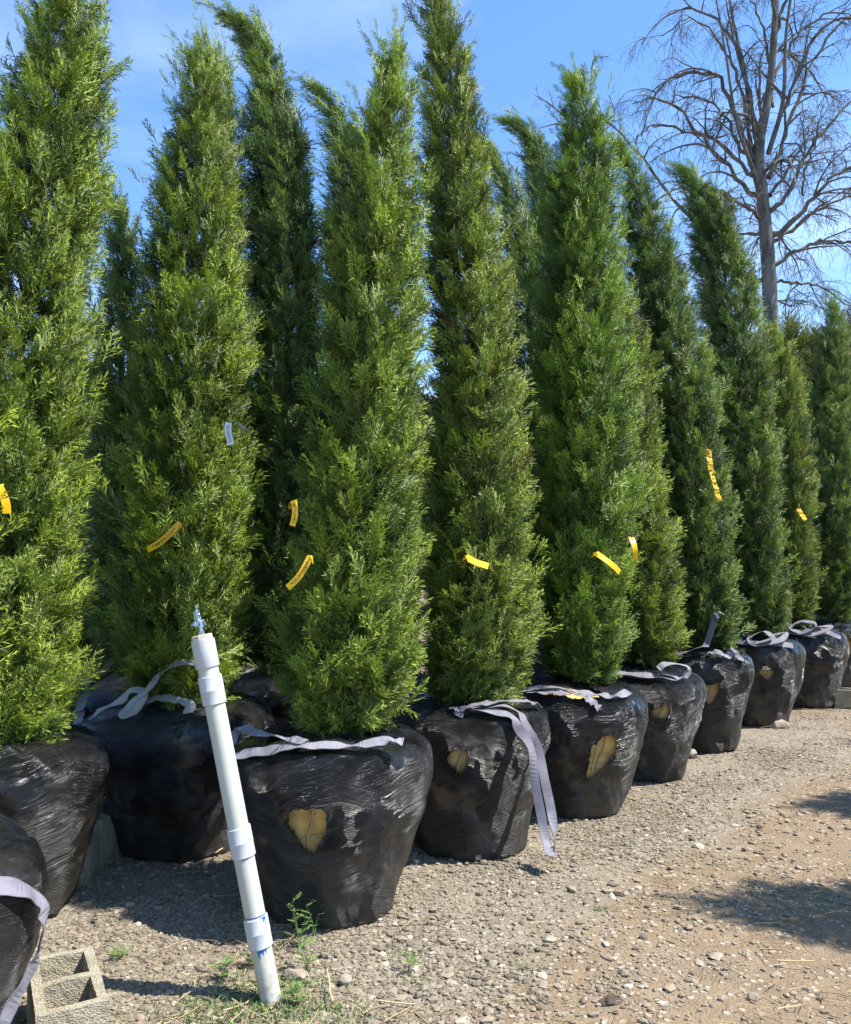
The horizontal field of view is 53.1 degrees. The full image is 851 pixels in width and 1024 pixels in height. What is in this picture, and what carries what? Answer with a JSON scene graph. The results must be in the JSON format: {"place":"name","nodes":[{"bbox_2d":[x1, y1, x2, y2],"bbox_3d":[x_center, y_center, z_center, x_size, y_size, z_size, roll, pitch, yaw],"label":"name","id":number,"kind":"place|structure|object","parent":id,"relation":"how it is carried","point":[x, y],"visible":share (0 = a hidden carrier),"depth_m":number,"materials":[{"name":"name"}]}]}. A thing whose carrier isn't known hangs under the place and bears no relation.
{"place":"outdoors","nodes":[
{"label":"outdoors","id":0,"kind":"place"},
{"bbox_2d":[0,0,850,401],"label":"sky","id":1,"kind":"structure","parent":0,"point":[518,40],"materials":[{"name":"blue"}]},
{"bbox_2d":[10,590,850,1023],"bbox_3d":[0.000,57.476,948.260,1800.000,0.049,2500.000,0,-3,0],"label":"ground","id":2,"kind":"structure","parent":0,"point":[820,792],"depth_m":3.67,"materials":[{"name":"beige gravel"}]},
{"bbox_2d":[0,256,47,1013],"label":"juniper tree","id":3,"kind":"object","parent":2,"relation":"on","point":[22,857],"visible":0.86,"depth_m":2.37,"materials":[{"name":"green plant"}]},
{"bbox_2d":[0,876,49,1023],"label":"lifting strap","id":4,"kind":"object","parent":3,"relation":"attached to","point":[13,887],"visible":1,"depth_m":2.32,"materials":[{"name":"white fabric"}]},
{"bbox_2d":[7,367,116,569],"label":"broadleaf tree","id":5,"kind":"object","parent":2,"relation":"on","point":[69,454],"depth_m":24.14,"materials":[{"name":"green plant"}]},
{"bbox_2d":[0,0,134,916],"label":"juniper tree","id":6,"kind":"object","parent":2,"relation":"on","point":[54,769],"visible":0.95,"depth_m":3.69,"materials":[{"name":"green plant"}]},
{"bbox_2d":[0,484,10,513],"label":"plastic tag","id":7,"kind":"object","parent":6,"relation":"attached to","point":[5,503],"visible":0.84,"depth_m":3.37,"materials":[{"name":"yellow plastic"}]},
{"bbox_2d":[26,946,108,1023],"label":"concrete block","id":8,"kind":"object","parent":2,"relation":"on","point":[65,987],"depth_m":2.67,"materials":[{"name":"beige concrete"}]},
{"bbox_2d":[77,831,101,886],"bbox_3d":[-1.670,1.646,4.040,0.205,0.194,0.207,0,-3,-6],"label":"concrete block","id":9,"kind":"object","parent":2,"relation":"on","point":[91,869],"depth_m":4.00,"materials":[{"name":"grey concrete"}]},
{"bbox_2d":[44,336,151,677],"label":"juniper tree","id":10,"kind":"object","parent":2,"relation":"on","point":[88,640],"visible":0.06,"depth_m":6.44,"materials":[{"name":"green plant"}]},
{"bbox_2d":[93,809,121,869],"bbox_3d":[-1.665,1.636,4.271,0.205,0.243,0.207,0,-3,8],"label":"concrete block","id":11,"kind":"object","parent":2,"relation":"on","point":[110,850],"depth_m":4.22,"materials":[{"name":"grey concrete"}]},
{"bbox_2d":[107,943,132,957],"bbox_3d":[-1.148,1.657,3.192,0.090,0.049,0.102,0,-3,0],"label":"vetch weed","id":12,"kind":"object","parent":2,"relation":"on","point":[115,953],"visible":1,"depth_m":3.20,"materials":[{"name":"green plant"}]},
{"bbox_2d":[66,173,175,693],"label":"juniper tree","id":13,"kind":"object","parent":2,"relation":"on","point":[114,284],"visible":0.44,"depth_m":4.84,"materials":[{"name":"green plant"}]},
{"bbox_2d":[66,20,275,723],"bbox_3d":[-1.675,-0.724,5.647,1.445,5.133,0.872,0,-3,0],"label":"juniper tree","id":14,"kind":"object","parent":2,"relation":"on","point":[104,694],"visible":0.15,"depth_m":5.62,"materials":[{"name":"green plant"}]},
{"bbox_2d":[80,3,273,862],"bbox_3d":[-1.315,-0.529,4.657,1.020,4.622,0.999,0,-3,0],"label":"juniper tree","id":15,"kind":"object","parent":2,"relation":"on","point":[163,801],"visible":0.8,"depth_m":4.45,"materials":[{"name":"green plant"}]},
{"bbox_2d":[73,680,91,724],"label":"lifting strap","id":16,"kind":"object","parent":15,"relation":"hanging from","point":[80,711],"visible":0.45,"depth_m":4.42,"materials":[{"name":"white fabric"}]},
{"bbox_2d":[87,659,194,721],"bbox_3d":[-1.389,0.896,4.244,0.612,0.308,0.157,0,-3,-2],"label":"lifting strap","id":17,"kind":"object","parent":15,"relation":"attached to","point":[134,705],"visible":0.91,"depth_m":4.25,"materials":[{"name":"white fabric"}]},
{"bbox_2d":[146,521,182,552],"bbox_3d":[-1.261,0.120,4.116,0.162,0.155,0.089,2,-4,-25],"label":"plastic tag","id":18,"kind":"object","parent":15,"relation":"attached to","point":[171,531],"visible":1,"depth_m":4.11,"materials":[{"name":"yellow plastic"}]},
{"bbox_2d":[145,694,195,713],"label":"lifting strap","id":19,"kind":"object","parent":15,"relation":"on","point":[189,705],"visible":1,"depth_m":4.27,"materials":[{"name":"white fabric"}]},
{"bbox_2d":[225,421,250,444],"bbox_3d":[-0.909,-0.382,4.119,0.126,0.120,0.044,1,-3,-11],"label":"paper tag","id":20,"kind":"object","parent":15,"relation":"attached to","point":[229,437],"visible":1,"depth_m":4.12,"materials":[{"name":"paper"}]},
{"bbox_2d":[209,956,240,976],"bbox_3d":[-0.714,1.620,3.032,0.105,0.098,0.089,-3,-4,41],"label":"vetch weed","id":21,"kind":"object","parent":2,"relation":"on","point":[223,968],"visible":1,"depth_m":3.03,"materials":[{"name":"green plant"}]},
{"bbox_2d":[191,605,281,1007],"bbox_3d":[-0.663,1.014,2.950,0.085,1.403,0.087,-12,-4,4],"label":"standpipe","id":22,"kind":"object","parent":2,"relation":"on","point":[238,830],"visible":1,"depth_m":2.92,"materials":[{"name":"white plastic"}]},
{"bbox_2d":[199,389,280,679],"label":"juniper tree","id":23,"kind":"object","parent":2,"relation":"on","point":[246,669],"depth_m":6.58,"materials":[{"name":"green plant"}]},
{"bbox_2d":[177,358,308,534],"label":"broadleaf tree","id":24,"kind":"object","parent":2,"relation":"on","point":[275,442],"depth_m":24.53,"materials":[{"name":"green plant"}]},
{"bbox_2d":[241,944,253,967],"bbox_3d":[-0.632,1.630,3.148,0.104,0.120,0.093,-3,-5,44],"label":"vetch weed","id":25,"kind":"object","parent":2,"relation":"on","point":[248,956],"visible":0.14,"depth_m":3.15,"materials":[{"name":"green plant"}]},
{"bbox_2d":[192,0,327,724],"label":"juniper tree","id":26,"kind":"object","parent":2,"relation":"on","point":[281,204],"visible":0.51,"depth_m":5.68,"materials":[{"name":"green plant"}]},
{"bbox_2d":[289,499,297,526],"bbox_3d":[-0.569,0.005,3.651,0.035,0.118,0.088,1,-4,-16],"label":"plastic tag","id":27,"kind":"object","parent":26,"relation":"attached to","point":[294,506],"visible":1,"depth_m":3.62,"materials":[{"name":"yellow plastic"}]},
{"bbox_2d":[280,979,308,1003],"bbox_3d":[-0.444,1.631,2.879,0.096,0.088,0.091,0,-3,0],"label":"vetch weed","id":28,"kind":"object","parent":2,"relation":"on","point":[296,986],"visible":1,"depth_m":2.88,"materials":[{"name":"green plant"}]},
{"bbox_2d":[283,967,307,980],"bbox_3d":[-0.469,1.669,3.074,0.097,0.045,0.071,-2,-4,24],"label":"rock","id":29,"kind":"object","parent":2,"relation":"on","point":[299,972],"visible":0.9,"depth_m":3.05,"materials":[{"name":"beige stone"}]},
{"bbox_2d":[284,892,311,947],"bbox_3d":[-0.495,1.587,3.313,0.112,0.224,0.113,0,-3,0],"label":"vetch weed","id":30,"kind":"object","parent":2,"relation":"on","point":[297,929],"visible":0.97,"depth_m":3.31,"materials":[{"name":"green plant"}]},
{"bbox_2d":[293,935,319,971],"bbox_3d":[-0.441,1.617,3.118,0.098,0.137,0.118,1,-4,-16],"label":"vetch weed","id":31,"kind":"object","parent":2,"relation":"on","point":[308,939],"visible":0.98,"depth_m":3.12,"materials":[{"name":"green plant"}]},
{"bbox_2d":[303,899,325,935],"bbox_3d":[-0.448,1.625,3.427,0.116,0.157,0.103,3,-4,-39],"label":"vetch weed","id":32,"kind":"object","parent":2,"relation":"on","point":[316,919],"visible":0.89,"depth_m":3.41,"materials":[{"name":"green plant"}]},
{"bbox_2d":[234,5,442,930],"bbox_3d":[-0.400,-0.291,3.836,0.966,4.054,0.946,0,-3,0],"label":"juniper tree","id":33,"kind":"object","parent":2,"relation":"on","point":[334,831],"visible":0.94,"depth_m":3.66,"materials":[{"name":"green plant"}]},
{"bbox_2d":[231,724,307,744],"bbox_3d":[-0.704,0.977,3.546,0.467,0.135,0.178,-3,-5,41],"label":"lifting strap","id":34,"kind":"object","parent":33,"relation":"attached to","point":[247,729],"visible":0.75,"depth_m":3.57,"materials":[{"name":"white fabric"}]},
{"bbox_2d":[286,555,312,589],"bbox_3d":[-0.507,0.246,3.458,0.114,0.142,0.082,0,-3,0],"label":"plastic tag","id":35,"kind":"object","parent":33,"relation":"attached to","point":[294,581],"visible":1,"depth_m":3.42,"materials":[{"name":"yellow plastic"}]},
{"bbox_2d":[235,736,403,758],"bbox_3d":[-0.488,1.003,3.466,0.790,0.175,0.164,-1,-3,11],"label":"lifting strap","id":36,"kind":"object","parent":33,"relation":"attached to","point":[269,750],"visible":0.84,"depth_m":3.44,"materials":[{"name":"white fabric"}]},
{"bbox_2d":[339,973,351,985],"bbox_3d":[-0.286,1.667,3.032,0.048,0.039,0.067,0,-3,-8],"label":"rock","id":37,"kind":"object","parent":2,"relation":"on","point":[345,979],"visible":0.99,"depth_m":3.01,"materials":[{"name":"beige stone"}]},
{"bbox_2d":[285,69,439,721],"bbox_3d":[-0.276,-0.583,5.577,1.277,4.844,0.912,1,-4,-20],"label":"juniper tree","id":38,"kind":"object","parent":2,"relation":"on","point":[319,91],"visible":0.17,"depth_m":5.68,"materials":[{"name":"green plant"}]},
{"bbox_2d":[293,362,443,592],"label":"broadleaf tree","id":39,"kind":"object","parent":2,"relation":"on","point":[420,419],"visible":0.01,"depth_m":24.27,"materials":[{"name":"green plant"}]},
{"bbox_2d":[348,394,427,673],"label":"juniper tree","id":40,"kind":"object","parent":2,"relation":"on","point":[412,588],"depth_m":7.00,"materials":[{"name":"green plant"}]},
{"bbox_2d":[13,746,772,1023],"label":"grass","id":41,"kind":"structure","parent":2,"relation":"on","point":[264,1008],"depth_m":2.85,"materials":[{"name":"green plant"}]},
{"bbox_2d":[400,950,420,971],"bbox_3d":[-0.059,1.663,3.138,0.074,0.080,0.103,1,-4,-17],"label":"vetch weed","id":42,"kind":"object","parent":2,"relation":"on","point":[409,962],"visible":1,"depth_m":3.14,"materials":[{"name":"green plant"}]},
{"bbox_2d":[12,707,850,1023],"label":"dry straw","id":43,"kind":"object","parent":2,"relation":"on","point":[514,931],"visible":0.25,"depth_m":3.33,"materials":[{"name":"beige plant"}]},
{"bbox_2d":[420,399,519,663],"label":"juniper tree","id":44,"kind":"object","parent":2,"relation":"on","point":[436,562],"visible":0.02,"depth_m":7.35,"materials":[{"name":"green plant"}]},
{"bbox_2d":[412,392,529,589],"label":"broadleaf tree","id":45,"kind":"object","parent":2,"relation":"on","point":[435,464],"depth_m":24.90,"materials":[{"name":"green plant"}]},
{"bbox_2d":[394,0,563,862],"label":"juniper tree","id":46,"kind":"object","parent":2,"relation":"on","point":[479,803],"visible":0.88,"depth_m":4.48,"materials":[{"name":"green plant"}]},
{"bbox_2d":[462,554,488,568],"bbox_3d":[0.234,0.246,4.202,0.147,0.075,0.069,-2,-4,26],"label":"plastic tag","id":47,"kind":"object","parent":46,"relation":"attached to","point":[474,561],"visible":1,"depth_m":4.19,"materials":[{"name":"yellow plastic"}]},
{"bbox_2d":[454,699,541,718],"bbox_3d":[0.389,0.995,4.339,0.519,0.082,0.112,2,-4,-27],"label":"lifting strap","id":48,"kind":"object","parent":46,"relation":"attached to","point":[459,712],"visible":1,"depth_m":4.28,"materials":[{"name":"white fabric"}]},
{"bbox_2d":[449,704,556,856],"bbox_3d":[0.398,1.310,4.245,0.545,0.686,0.190,-1,-4,23],"label":"lifting strap","id":49,"kind":"object","parent":46,"relation":"hanging from","point":[525,732],"visible":0.99,"depth_m":4.19,"materials":[{"name":"white fabric"}]},
{"bbox_2d":[478,135,570,675],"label":"juniper tree","id":50,"kind":"object","parent":2,"relation":"on","point":[520,240],"visible":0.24,"depth_m":6.43,"materials":[{"name":"green plant"}]},
{"bbox_2d":[476,104,586,673],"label":"juniper tree","id":51,"kind":"object","parent":2,"relation":"on","point":[528,138],"visible":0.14,"depth_m":7.13,"materials":[{"name":"green plant"}]},
{"bbox_2d":[542,935,556,941],"bbox_3d":[0.492,1.692,3.372,0.059,0.030,0.041,-1,-4,16],"label":"rock","id":52,"kind":"object","parent":2,"relation":"on","point":[549,938],"visible":1,"depth_m":3.36,"materials":[{"name":"white stone"}]},
{"bbox_2d":[526,404,593,653],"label":"juniper tree","id":53,"kind":"object","parent":2,"relation":"on","point":[539,639],"visible":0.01,"depth_m":7.81,"materials":[{"name":"green plant"}]},
{"bbox_2d":[531,48,623,180],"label":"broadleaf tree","id":54,"kind":"object","parent":2,"relation":"on","point":[553,106],"visible":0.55,"depth_m":24.73,"materials":[{"name":"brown plant"}]},
{"bbox_2d":[517,51,658,819],"bbox_3d":[0.937,-0.561,5.401,1.002,4.781,1.004,0,-3,0],"label":"juniper tree","id":55,"kind":"object","parent":2,"relation":"on","point":[592,756],"visible":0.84,"depth_m":5.19,"materials":[{"name":"green plant"}]},
{"bbox_2d":[518,687,601,710],"bbox_3d":[0.754,1.083,4.944,0.540,0.111,0.094,-2,-4,30],"label":"lifting strap","id":56,"kind":"object","parent":55,"relation":"attached to","point":[590,700],"visible":0.94,"depth_m":4.90,"materials":[{"name":"white fabric"}]},
{"bbox_2d":[520,685,631,698],"bbox_3d":[0.823,1.078,5.007,0.778,0.115,0.207,-1,-3,10],"label":"lifting strap","id":57,"kind":"object","parent":55,"relation":"on","point":[623,693],"visible":0.79,"depth_m":4.95,"materials":[{"name":"white fabric"}]},
{"bbox_2d":[591,551,620,574],"bbox_3d":[1.042,0.296,4.943,0.172,0.138,0.083,-1,-4,22],"label":"plastic tag","id":58,"kind":"object","parent":55,"relation":"attached to","point":[609,562],"visible":1,"depth_m":4.92,"materials":[{"name":"yellow plastic"}]},
{"bbox_2d":[595,993,622,1005],"bbox_3d":[0.632,1.667,2.901,0.108,0.033,0.066,2,-4,-25],"label":"rock","id":59,"kind":"object","parent":2,"relation":"on","point":[610,999],"visible":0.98,"depth_m":2.89,"materials":[{"name":"grey stone"}]},
{"bbox_2d":[612,891,624,896],"bbox_3d":[0.866,1.720,3.820,0.058,0.032,0.040,-2,-4,32],"label":"soil clod","id":60,"kind":"object","parent":2,"relation":"on","point":[618,893],"visible":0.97,"depth_m":3.81,"materials":[{"name":"brown soil"}]},
{"bbox_2d":[586,251,706,782],"bbox_3d":[1.545,-0.036,6.144,0.864,3.814,0.897,0,-3,0],"label":"juniper tree","id":61,"kind":"object","parent":2,"relation":"on","point":[675,709],"visible":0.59,"depth_m":5.93,"materials":[{"name":"green plant"}]},
{"bbox_2d":[627,536,637,560],"bbox_3d":[1.223,0.217,5.032,0.060,0.144,0.109,0,-3,0],"label":"plastic tag","id":62,"kind":"object","parent":61,"relation":"attached to","point":[634,547],"visible":1,"depth_m":4.99,"materials":[{"name":"yellow plastic"}]},
{"bbox_2d":[610,662,691,680],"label":"lifting strap","id":63,"kind":"object","parent":61,"relation":"attached to","point":[686,673],"visible":0.84,"depth_m":5.71,"materials":[{"name":"white fabric"}]},
{"bbox_2d":[594,373,758,572],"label":"broadleaf tree","id":64,"kind":"object","parent":2,"relation":"on","point":[707,440],"depth_m":23.96,"materials":[{"name":"green plant"}]},
{"bbox_2d":[600,115,757,753],"bbox_3d":[2.121,-0.696,7.106,1.071,5.246,0.981,-3,-5,41],"label":"juniper tree","id":65,"kind":"object","parent":2,"relation":"on","point":[688,422],"visible":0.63,"depth_m":6.90,"materials":[{"name":"green plant"}]},
{"bbox_2d":[676,611,724,654],"bbox_3d":[2.084,0.974,6.747,0.537,0.384,0.172,-2,-4,27],"label":"lifting strap","id":66,"kind":"object","parent":65,"relation":"attached to","point":[711,628],"visible":0.83,"depth_m":6.68,"materials":[{"name":"white fabric"}]},
{"bbox_2d":[704,449,721,501],"bbox_3d":[2.216,-0.283,6.582,0.126,0.415,0.085,-2,-4,30],"label":"plastic tag","id":67,"kind":"object","parent":65,"relation":"attached to","point":[708,454],"visible":1,"depth_m":6.56,"materials":[{"name":"yellow plastic"}]},
{"bbox_2d":[707,647,743,662],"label":"lifting strap","id":68,"kind":"object","parent":65,"relation":"attached to","point":[730,653],"visible":1,"depth_m":6.61,"materials":[{"name":"white fabric"}]},
{"bbox_2d":[689,749,696,757],"bbox_3d":[2.042,1.860,6.542,0.085,0.075,0.110,-1,-4,15],"label":"rock","id":69,"kind":"object","parent":2,"relation":"on","point":[693,753],"visible":0.6,"depth_m":6.50,"materials":[{"name":"white stone"}]},
{"bbox_2d":[681,442,737,586],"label":"juniper tree","id":70,"kind":"object","parent":2,"relation":"on","point":[706,525],"visible":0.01,"depth_m":9.23,"materials":[{"name":"green plant"}]},
{"bbox_2d":[569,0,850,428],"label":"bare tree","id":71,"kind":"object","parent":2,"relation":"on","point":[762,210],"visible":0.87,"depth_m":14.26,"materials":[{"name":"brown plant"}]},
{"bbox_2d":[709,952,723,960],"bbox_3d":[1.102,1.683,3.226,0.068,0.022,0.044,3,-4,-41],"label":"rock","id":72,"kind":"object","parent":2,"relation":"on","point":[718,956],"visible":1,"depth_m":3.21,"materials":[{"name":"white stone"}]},
{"bbox_2d":[658,155,805,727],"bbox_3d":[2.917,-0.756,8.130,1.212,5.481,0.877,-1,-4,21],"label":"juniper tree","id":73,"kind":"object","parent":2,"relation":"on","point":[777,682],"visible":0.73,"depth_m":7.95,"materials":[{"name":"green plant"}]},
{"bbox_2d":[737,631,793,647],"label":"lifting strap","id":74,"kind":"object","parent":73,"relation":"attached to","point":[773,639],"visible":0.97,"depth_m":7.63,"materials":[{"name":"white fabric"}]},
{"bbox_2d":[733,448,793,636],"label":"juniper tree","id":75,"kind":"object","parent":2,"relation":"on","point":[739,630],"depth_m":10.13,"materials":[{"name":"green plant"}]},
{"bbox_2d":[769,719,788,728],"bbox_3d":[3.188,1.923,7.697,0.184,0.094,0.124,0,-3,8],"label":"rock","id":76,"kind":"object","parent":2,"relation":"on","point":[782,724],"visible":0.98,"depth_m":7.65,"materials":[{"name":"white stone"}]},
{"bbox_2d":[733,307,844,575],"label":"broadleaf tree","id":77,"kind":"object","parent":2,"relation":"on","point":[790,330],"visible":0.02,"depth_m":25.50,"materials":[{"name":"green plant"}]},
{"bbox_2d":[759,315,849,708],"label":"juniper tree","id":78,"kind":"object","parent":2,"relation":"on","point":[827,656],"visible":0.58,"depth_m":8.95,"materials":[{"name":"green plant"}]},
{"bbox_2d":[795,508,806,520],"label":"plastic tag","id":79,"kind":"object","parent":78,"relation":"attached to","point":[803,516],"visible":1,"depth_m":8.71,"materials":[{"name":"yellow plastic"}]},
{"bbox_2d":[786,620,840,639],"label":"lifting strap","id":80,"kind":"object","parent":78,"relation":"on","point":[805,632],"visible":0.97,"depth_m":8.70,"materials":[{"name":"white fabric"}]},
{"bbox_2d":[784,295,850,561],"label":"broadleaf tree","id":81,"kind":"object","parent":2,"relation":"on","point":[812,360],"visible":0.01,"depth_m":24.02,"materials":[{"name":"green plant"}]},
{"bbox_2d":[802,289,850,687],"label":"juniper tree","id":82,"kind":"object","parent":2,"relation":"on","point":[834,593],"visible":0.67,"depth_m":10.28,"materials":[{"name":"green plant"}]},
{"bbox_2d":[834,688,850,708],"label":"concrete block","id":83,"kind":"object","parent":2,"relation":"on","point":[843,698],"depth_m":8.73,"materials":[{"name":"grey concrete"}]},
{"bbox_2d":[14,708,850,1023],"bbox_3d":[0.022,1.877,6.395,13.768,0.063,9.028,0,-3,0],"label":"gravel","id":84,"kind":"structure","parent":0,"point":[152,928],"depth_m":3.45,"materials":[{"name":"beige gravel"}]},
{"bbox_2d":[621,160,850,208],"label":"power line","id":85,"kind":"object","parent":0,"point":[774,183],"visible":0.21,"depth_m":49.35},
{"bbox_2d":[665,170,850,208],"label":"power line","id":86,"kind":"object","parent":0,"point":[778,191],"visible":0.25,"depth_m":48.79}
]}

